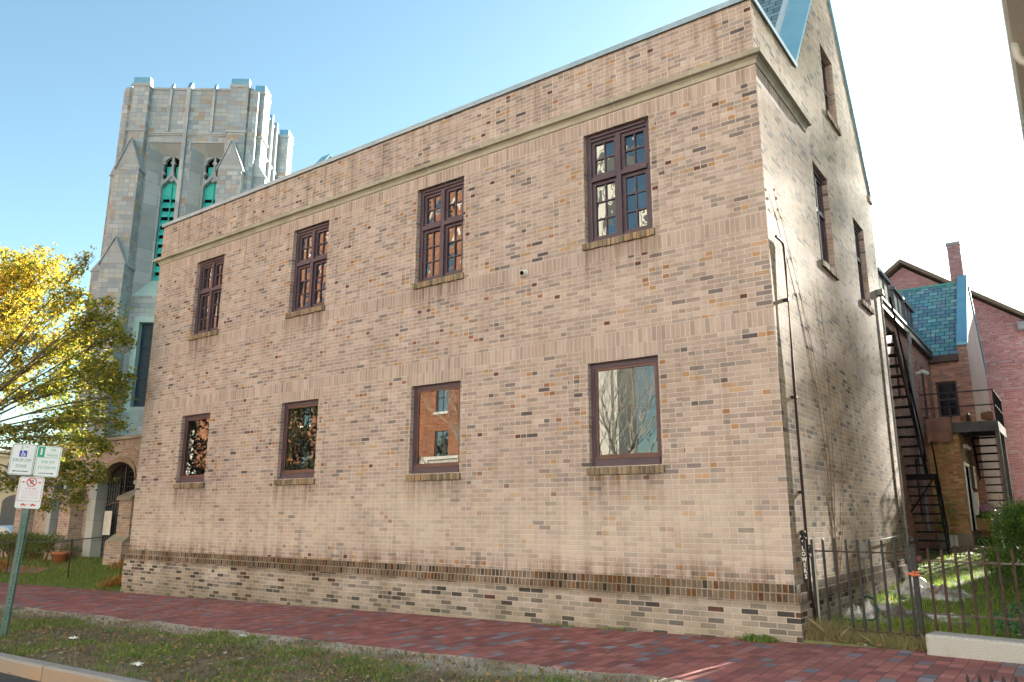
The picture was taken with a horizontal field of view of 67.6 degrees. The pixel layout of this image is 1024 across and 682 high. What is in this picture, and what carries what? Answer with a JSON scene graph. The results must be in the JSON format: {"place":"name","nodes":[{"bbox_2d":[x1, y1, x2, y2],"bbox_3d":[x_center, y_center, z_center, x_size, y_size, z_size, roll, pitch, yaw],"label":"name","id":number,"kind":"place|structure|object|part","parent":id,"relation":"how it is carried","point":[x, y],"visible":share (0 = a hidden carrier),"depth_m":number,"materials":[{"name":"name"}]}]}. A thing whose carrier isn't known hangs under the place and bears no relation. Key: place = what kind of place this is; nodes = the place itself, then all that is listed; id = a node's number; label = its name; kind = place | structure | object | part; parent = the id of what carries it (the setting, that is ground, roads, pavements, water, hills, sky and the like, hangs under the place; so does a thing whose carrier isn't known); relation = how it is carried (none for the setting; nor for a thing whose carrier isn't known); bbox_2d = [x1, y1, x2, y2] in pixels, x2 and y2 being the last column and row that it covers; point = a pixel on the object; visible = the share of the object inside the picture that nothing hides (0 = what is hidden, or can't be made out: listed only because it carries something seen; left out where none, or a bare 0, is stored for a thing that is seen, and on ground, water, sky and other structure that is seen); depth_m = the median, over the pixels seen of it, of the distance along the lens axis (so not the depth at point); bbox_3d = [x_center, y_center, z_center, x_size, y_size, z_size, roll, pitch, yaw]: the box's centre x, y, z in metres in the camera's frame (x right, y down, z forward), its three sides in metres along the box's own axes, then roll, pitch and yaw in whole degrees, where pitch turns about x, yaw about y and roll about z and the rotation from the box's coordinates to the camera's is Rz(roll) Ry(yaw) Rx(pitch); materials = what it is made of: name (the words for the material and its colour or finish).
{"place":"outdoors","nodes":[
{"label":"outdoors","id":0,"kind":"place"},
{"bbox_2d":[0,672,40,681],"bbox_3d":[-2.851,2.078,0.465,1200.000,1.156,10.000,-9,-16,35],"label":"road","id":1,"kind":"structure","parent":0,"point":[4,677],"depth_m":8.13,"materials":[{"name":"grey asphalt"}]},
{"bbox_2d":[0,565,50,573],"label":"walkway","id":2,"kind":"structure","parent":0,"point":[26,568],"depth_m":22.65,"materials":[{"name":"brick"}]},
{"bbox_2d":[0,550,122,591],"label":"lawn","id":3,"kind":"structure","parent":0,"point":[64,565],"depth_m":21.40,"materials":[{"name":"plant"}]},
{"bbox_2d":[0,557,16,571],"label":"straw heap","id":4,"kind":"object","parent":3,"relation":"on","point":[4,564],"visible":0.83,"depth_m":23.64,"materials":[{"name":"orange plant"}]},
{"bbox_2d":[0,531,79,561],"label":"hedge","id":5,"kind":"object","parent":3,"relation":"on","point":[35,546],"visible":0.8,"depth_m":24.06,"materials":[{"name":"green plant"}]},
{"bbox_2d":[0,537,102,576],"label":"chain rail","id":6,"kind":"object","parent":3,"relation":"on","point":[72,540],"visible":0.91,"depth_m":20.72,"materials":[{"name":"black metal"}]},
{"bbox_2d":[52,551,72,562],"bbox_3d":[-13.519,6.493,22.950,0.560,0.330,0.560,-9,-16,35],"label":"terracotta pot","id":7,"kind":"object","parent":3,"relation":"on","point":[60,556],"visible":0.9,"depth_m":22.76,"materials":[{"name":"orange ceramic"}]},
{"bbox_2d":[91,572,121,589],"bbox_3d":[-9.515,5.715,18.451,1.160,0.518,1.359,3,-13,-10],"label":"straw heap","id":8,"kind":"object","parent":3,"relation":"on","point":[116,580],"visible":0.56,"depth_m":18.23,"materials":[{"name":"orange plant"}]},
{"bbox_2d":[91,558,123,572],"bbox_3d":[-10.567,6.029,20.861,1.272,0.525,1.163,1,-13,-4],"label":"straw heap","id":9,"kind":"object","parent":3,"relation":"on","point":[120,563],"visible":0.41,"depth_m":20.64,"materials":[{"name":"orange plant"}]},
{"bbox_2d":[0,605,692,681],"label":"verge","id":10,"kind":"structure","parent":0,"point":[440,659],"depth_m":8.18,"materials":[{"name":"plant"}]},
{"bbox_2d":[0,443,61,636],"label":"sign post","id":11,"kind":"object","parent":10,"relation":"on","point":[44,463],"visible":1,"depth_m":10.89,"materials":[{"name":"white metal"}]},
{"bbox_2d":[0,242,138,520],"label":"street tree","id":12,"kind":"object","parent":10,"relation":"on","point":[16,307],"visible":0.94,"depth_m":18.33,"materials":[{"name":"yellow plant"}]},
{"bbox_2d":[131,662,142,665],"bbox_3d":[-3.913,3.378,7.999,0.166,0.028,0.089,-9,-16,35],"label":"paper scrap","id":13,"kind":"object","parent":10,"relation":"on","point":[137,663],"visible":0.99,"depth_m":7.97,"materials":[{"name":"white paper"}]},
{"bbox_2d":[0,595,926,681],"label":"fallen leaves","id":14,"kind":"object","parent":10,"relation":"on","point":[289,675],"visible":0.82,"depth_m":8.42,"materials":[{"name":"brown plant"}]},
{"bbox_2d":[966,674,1017,681],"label":"tree guard","id":15,"kind":"object","parent":10,"relation":"on","point":[991,679],"visible":1,"depth_m":5.39,"materials":[{"name":"black metal"}]},
{"bbox_2d":[0,583,1023,681],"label":"sidewalk","id":16,"kind":"structure","parent":0,"point":[695,658],"depth_m":9.01,"materials":[{"name":"brick"}]},
{"bbox_2d":[536,622,574,626],"bbox_3d":[0.653,3.925,10.582,0.828,0.076,0.121,-9,-16,35],"label":"weed tuft","id":17,"kind":"object","parent":16,"relation":"on","point":[559,625],"visible":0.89,"depth_m":10.56,"materials":[{"name":"green plant"}]},
{"bbox_2d":[585,626,638,631],"bbox_3d":[1.316,3.804,10.115,0.789,0.073,0.113,-9,-16,35],"label":"weed tuft","id":18,"kind":"object","parent":16,"relation":"on","point":[618,628],"visible":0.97,"depth_m":10.08,"materials":[{"name":"green plant"}]},
{"bbox_2d":[734,632,783,642],"bbox_3d":[2.902,3.483,8.974,0.599,0.114,0.245,-9,-16,35],"label":"weed tuft","id":19,"kind":"object","parent":16,"relation":"on","point":[766,638],"visible":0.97,"depth_m":8.94,"materials":[{"name":"green plant"}]},
{"bbox_2d":[925,631,1023,663],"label":"granite block","id":20,"kind":"structure","parent":16,"relation":"on","point":[976,647],"depth_m":7.65,"materials":[{"name":"white stone"}]},
{"bbox_2d":[0,0,1023,450],"label":"sky","id":21,"kind":"structure","parent":0,"point":[931,83],"materials":[{"name":"blue"}]},
{"bbox_2d":[804,540,1023,650],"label":"lawn","id":22,"kind":"structure","parent":0,"point":[841,643],"depth_m":12.52,"materials":[{"name":"plant"}]},
{"bbox_2d":[800,530,810,600],"bbox_3d":[3.575,2.990,9.263,0.076,1.358,0.076,-9,-16,35],"label":"fence post","id":23,"kind":"object","parent":22,"relation":"on","point":[804,558],"visible":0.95,"depth_m":9.31,"materials":[{"name":"black metal"}]},
{"bbox_2d":[807,536,918,639],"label":"iron gate","id":24,"kind":"structure","parent":23,"relation":"attached to","point":[811,549],"depth_m":8.89,"materials":[{"name":"black metal"}]},
{"bbox_2d":[836,595,878,621],"bbox_3d":[4.603,3.514,10.051,0.462,0.276,0.922,-9,-16,35],"label":"garden hose","id":25,"kind":"object","parent":22,"relation":"on","point":[865,596],"visible":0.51,"depth_m":9.81,"materials":[{"name":"green rubber"}]},
{"bbox_2d":[842,599,887,624],"bbox_3d":[4.627,3.546,10.089,0.662,0.281,0.872,4,-13,-15],"label":"tarp","id":26,"kind":"object","parent":22,"relation":"on","point":[869,610],"visible":0.43,"depth_m":9.97,"materials":[{"name":"white plastic"}]},
{"bbox_2d":[803,613,934,650],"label":"dry grass","id":27,"kind":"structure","parent":22,"relation":"on","point":[822,631],"depth_m":8.68,"materials":[{"name":"plant"}]},
{"bbox_2d":[873,603,944,623],"bbox_3d":[5.117,3.604,10.227,1.218,0.197,1.038,-4,-14,18],"label":"tarp","id":28,"kind":"object","parent":22,"relation":"on","point":[894,610],"visible":0.29,"depth_m":10.05,"materials":[{"name":"plastic"}]},
{"bbox_2d":[908,537,924,640],"bbox_3d":[4.549,2.854,8.567,0.076,1.278,0.076,-9,-16,35],"label":"fence post","id":29,"kind":"object","parent":22,"relation":"on","point":[917,592],"visible":0.91,"depth_m":8.56,"materials":[{"name":"black metal"}]},
{"bbox_2d":[906,571,924,576],"bbox_3d":[4.541,2.619,8.596,0.187,0.071,0.115,-9,-16,35],"label":"tie","id":30,"kind":"object","parent":29,"relation":"attached to","point":[912,574],"visible":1,"depth_m":8.56,"materials":[{"name":"orange plastic"}]},
{"bbox_2d":[916,548,1023,637],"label":"iron fence","id":31,"kind":"object","parent":29,"relation":"attached to","point":[919,559],"visible":1,"depth_m":8.27,"materials":[{"name":"black metal"}]},
{"bbox_2d":[824,608,1022,645],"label":"yellow grass","id":32,"kind":"structure","parent":22,"relation":"on","point":[926,630],"depth_m":9.22,"materials":[{"name":"plant"}]},
{"bbox_2d":[882,577,971,601],"bbox_3d":[6.663,3.921,12.201,1.166,0.293,1.387,12,-17,-41],"label":"rock","id":33,"kind":"object","parent":22,"relation":"on","point":[925,589],"visible":0.59,"depth_m":11.98,"materials":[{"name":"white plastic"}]},
{"bbox_2d":[933,499,943,548],"bbox_3d":[11.673,4.970,20.912,0.435,1.501,0.262,-9,-16,35],"label":"creeper","id":34,"kind":"object","parent":22,"relation":"on","point":[940,525],"visible":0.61,"depth_m":20.92,"materials":[{"name":"green plant"}]},
{"bbox_2d":[877,241,1005,555],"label":"brick house","id":35,"kind":"structure","parent":22,"relation":"on","point":[937,326],"depth_m":23.75,"materials":[{"name":"red brick"}]},
{"bbox_2d":[885,297,951,556],"bbox_3d":[8.897,2.184,18.028,1.392,5.921,4.070,-11,-17,40],"label":"fire escape","id":36,"kind":"object","parent":35,"relation":"attached to","point":[922,455],"visible":0.61,"depth_m":18.13,"materials":[{"name":"black paint"}]},
{"bbox_2d":[915,459,922,516],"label":"window","id":37,"kind":"structure","parent":35,"relation":"in","point":[919,493],"depth_m":20.15,"materials":[{"name":"black glass"}]},
{"bbox_2d":[921,373,928,418],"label":"window","id":38,"kind":"structure","parent":35,"relation":"in","point":[923,383],"depth_m":23.25,"materials":[{"name":"black glass"}]},
{"bbox_2d":[936,381,960,416],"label":"window","id":39,"kind":"structure","parent":35,"relation":"in","point":[941,387],"depth_m":23.89,"materials":[{"name":"black glass"}]},
{"bbox_2d":[941,495,959,545],"bbox_3d":[11.884,4.929,20.729,0.445,1.501,0.234,-9,-16,35],"label":"creeper","id":40,"kind":"object","parent":35,"relation":"attached to","point":[951,509],"visible":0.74,"depth_m":20.72,"materials":[{"name":"green plant"}]},
{"bbox_2d":[928,613,972,622],"bbox_3d":[5.675,3.612,9.997,0.897,0.091,0.758,-2,-13,7],"label":"tarp","id":41,"kind":"object","parent":22,"relation":"on","point":[945,619],"visible":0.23,"depth_m":9.94,"materials":[{"name":"white plastic"}]},
{"bbox_2d":[884,259,1023,505],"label":"brick house","id":42,"kind":"structure","parent":22,"relation":"on","point":[1000,325],"depth_m":30.37,"materials":[{"name":"red brick"}]},
{"bbox_2d":[926,433,982,547],"bbox_3d":[12.892,4.558,22.020,1.012,3.600,2.600,-9,-16,35],"label":"brick annex","id":43,"kind":"object","parent":22,"relation":"on","point":[957,473],"visible":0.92,"depth_m":21.23,"materials":[{"name":"brick"}]},
{"bbox_2d":[919,389,1014,541],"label":"balcony","id":44,"kind":"structure","parent":43,"relation":"on","point":[970,429],"depth_m":21.15,"materials":[{"name":"black metal"}]},
{"bbox_2d":[925,418,952,442],"bbox_3d":[11.938,2.501,21.368,0.643,0.686,0.105,-9,-16,35],"label":"mat","id":45,"kind":"object","parent":44,"relation":"hanging from","point":[938,429],"visible":1,"depth_m":21.34,"materials":[{"name":"orange fabric"}]},
{"bbox_2d":[960,414,971,421],"bbox_3d":[12.697,2.166,21.378,0.240,0.242,0.236,-3,-13,13],"label":"clay pot","id":46,"kind":"object","parent":44,"relation":"on","point":[963,418],"visible":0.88,"depth_m":21.32,"materials":[{"name":"brown ceramic"}]},
{"bbox_2d":[966,413,970,421],"bbox_3d":[12.717,2.140,21.310,0.130,0.260,0.124,-9,-16,35],"label":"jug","id":47,"kind":"object","parent":44,"relation":"on","point":[968,419],"visible":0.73,"depth_m":21.26,"materials":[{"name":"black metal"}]},
{"bbox_2d":[980,410,993,419],"bbox_3d":[13.101,2.072,21.098,0.240,0.308,0.300,-3,-13,13],"label":"clay pot","id":48,"kind":"object","parent":44,"relation":"on","point":[987,415],"visible":0.88,"depth_m":21.01,"materials":[{"name":"brown ceramic"}]},
{"bbox_2d":[971,436,1014,523],"bbox_3d":[14.412,3.788,22.902,0.770,3.817,1.987,-9,-16,35],"label":"balcony stair","id":49,"kind":"object","parent":44,"relation":"attached to","point":[975,453],"visible":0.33,"depth_m":22.70,"materials":[{"name":"black metal"}]},
{"bbox_2d":[963,462,976,530],"bbox_3d":[12.870,4.383,21.544,0.120,1.870,1.140,-9,-16,35],"label":"door","id":50,"kind":"structure","parent":43,"relation":"in","point":[965,464],"depth_m":21.77,"materials":[{"name":"white paint"}]},
{"bbox_2d":[976,519,992,531],"bbox_3d":[13.635,5.309,22.024,0.390,0.362,0.350,-9,-16,35],"label":"planter box","id":51,"kind":"object","parent":43,"relation":"on","point":[981,523],"visible":0.61,"depth_m":21.91,"materials":[{"name":"brown wood"}]},
{"bbox_2d":[976,505,995,518],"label":"flowers","id":52,"kind":"object","parent":51,"relation":"in","point":[982,510],"visible":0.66,"depth_m":22.00,"materials":[{"name":"purple plant"}]},
{"bbox_2d":[975,537,1004,546],"bbox_3d":[13.300,5.709,21.227,0.640,0.505,1.055,-9,-16,35],"label":"cellar cover","id":53,"kind":"object","parent":22,"relation":"on","point":[981,543],"visible":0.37,"depth_m":20.96,"materials":[{"name":"green metal"}]},
{"bbox_2d":[963,492,1023,586],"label":"evergreen shrub","id":54,"kind":"object","parent":22,"relation":"on","point":[1012,517],"visible":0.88,"depth_m":12.73,"materials":[{"name":"green plant"}]},
{"bbox_2d":[993,599,1023,638],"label":"leafy plant","id":55,"kind":"object","parent":22,"relation":"on","point":[1011,624],"visible":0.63,"depth_m":8.32,"materials":[{"name":"green plant"}]},
{"bbox_2d":[945,545,1006,551],"bbox_3d":[12.211,5.462,20.062,1.580,0.189,1.411,-9,-16,35],"label":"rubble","id":56,"kind":"object","parent":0,"point":[961,547],"visible":0.43,"depth_m":20.16,"materials":[{"name":"grey stone"}]},
{"bbox_3d":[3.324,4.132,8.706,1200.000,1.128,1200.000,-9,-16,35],"label":"ground","id":57,"kind":"structure","parent":0,"visible":0},
{"bbox_2d":[0,525,13,549],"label":"parked car","id":58,"kind":"object","parent":57,"relation":"on","point":[6,528],"visible":0.05,"depth_m":34.31,"materials":[{"name":"blue paint"}]},
{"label":"window","id":59,"kind":"part","parent":58,"relation":"part of","materials":[{"name":"glass"}]},
{"bbox_2d":[0,450,28,524],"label":"cream building","id":60,"kind":"structure","parent":57,"relation":"on","point":[7,509],"depth_m":49.74,"materials":[{"name":"paint"}]},
{"bbox_2d":[0,434,141,566],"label":"church porch","id":61,"kind":"object","parent":57,"relation":"on","point":[74,523],"visible":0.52,"depth_m":23.76,"materials":[{"name":"stone"}]},
{"bbox_2d":[100,463,134,556],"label":"arch gate","id":62,"kind":"structure","parent":61,"relation":"attached to","point":[126,475],"depth_m":23.53,"materials":[{"name":"black metal"}]},
{"bbox_2d":[102,511,112,534],"bbox_3d":[-12.450,5.595,23.508,0.440,0.720,0.019,-9,-16,35],"label":"notice","id":63,"kind":"object","parent":62,"relation":"attached to","point":[107,522],"visible":1,"depth_m":23.49,"materials":[{"name":"white paint"}]},
{"bbox_2d":[0,653,148,681],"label":"kerb","id":64,"kind":"structure","parent":57,"relation":"on","point":[32,669],"depth_m":7.97,"materials":[{"name":"concrete"}]},
{"bbox_2d":[70,77,293,441],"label":"church tower","id":65,"kind":"structure","parent":57,"relation":"on","point":[189,149],"depth_m":40.65,"materials":[{"name":"stone"}]},
{"bbox_2d":[133,324,153,406],"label":"window","id":66,"kind":"structure","parent":65,"relation":"in","point":[147,329],"depth_m":38.58,"materials":[{"name":"black glass"}]},
{"bbox_2d":[120,0,911,642],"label":"brick building","id":67,"kind":"structure","parent":57,"relation":"on","point":[384,374],"depth_m":12.20,"materials":[{"name":"brick"}]},
{"bbox_2d":[173,413,209,487],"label":"window","id":68,"kind":"structure","parent":67,"relation":"in","point":[200,430],"depth_m":17.13,"materials":[{"name":"brown paint"}]},
{"bbox_2d":[187,256,223,340],"bbox_3d":[-6.971,-0.986,17.661,1.157,1.904,0.251,-9,-16,35],"label":"window","id":69,"kind":"structure","parent":67,"relation":"in","point":[211,272],"depth_m":17.76,"materials":[{"name":"brown paint"}]},
{"bbox_2d":[273,399,318,484],"bbox_3d":[-4.080,1.983,14.881,1.182,1.614,0.341,-9,-16,35],"label":"window","id":70,"kind":"structure","parent":67,"relation":"in","point":[305,413],"depth_m":15.06,"materials":[{"name":"clear glass"}]},
{"bbox_2d":[285,222,328,318],"bbox_3d":[-4.098,-1.442,15.623,1.182,1.904,0.250,-9,-16,35],"label":"window","id":71,"kind":"structure","parent":67,"relation":"in","point":[312,243],"depth_m":15.70,"materials":[{"name":"brown paint"}]},
{"bbox_2d":[405,381,460,480],"bbox_3d":[-1.223,1.529,12.853,1.177,1.613,0.340,-9,-16,35],"label":"window","id":72,"kind":"structure","parent":67,"relation":"in","point":[441,402],"depth_m":13.01,"materials":[{"name":"clear glass"}]},
{"bbox_2d":[412,178,463,289],"bbox_3d":[-1.241,-1.897,13.595,1.177,1.904,0.251,-9,-16,35],"label":"window","id":73,"kind":"structure","parent":67,"relation":"in","point":[442,207],"depth_m":13.65,"materials":[{"name":"brown paint"}]},
{"bbox_2d":[520,270,528,276],"bbox_3d":[0.179,-1.086,12.170,0.118,0.118,0.124,-9,-16,35],"label":"security camera","id":74,"kind":"object","parent":67,"relation":"attached to","point":[524,273],"visible":1,"depth_m":12.14,"materials":[{"name":"white paint"}]},
{"bbox_2d":[582,119,654,250],"bbox_3d":[1.620,-2.352,11.565,1.192,1.903,0.251,-9,-16,35],"label":"window","id":75,"kind":"structure","parent":67,"relation":"in","point":[619,201],"depth_m":11.60,"materials":[{"name":"brown paint"}]},
{"bbox_2d":[586,356,664,474],"bbox_3d":[1.638,1.074,10.823,1.192,1.614,0.340,-9,-16,35],"label":"window","id":76,"kind":"structure","parent":67,"relation":"in","point":[629,389],"depth_m":10.94,"materials":[{"name":"clear glass"}]},
{"bbox_2d":[773,188,850,580],"bbox_3d":[4.362,0.894,10.844,0.042,5.550,2.862,-9,-16,35],"label":"climbing vine","id":77,"kind":"object","parent":67,"relation":"attached to","point":[830,493],"visible":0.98,"depth_m":10.86,"materials":[{"name":"brown plant"}]},
{"bbox_2d":[813,170,839,280],"bbox_3d":[5.144,-1.985,12.794,0.265,1.828,1.017,-9,-16,35],"label":"window","id":78,"kind":"structure","parent":67,"relation":"in","point":[817,181],"depth_m":13.02,"materials":[{"name":"brown paint"}]},
{"bbox_2d":[821,58,841,136],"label":"window","id":79,"kind":"structure","parent":67,"relation":"in","point":[830,118],"depth_m":14.82,"materials":[{"name":"brown paint"}]},
{"bbox_2d":[853,224,874,314],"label":"window","id":80,"kind":"structure","parent":67,"relation":"in","point":[863,302],"depth_m":15.21,"materials":[{"name":"brown paint"}]},
{"bbox_2d":[1001,0,1023,143],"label":"cream house","id":81,"kind":"structure","parent":57,"relation":"on","point":[1013,13],"depth_m":9.14,"materials":[{"name":"white paint"}]}
]}

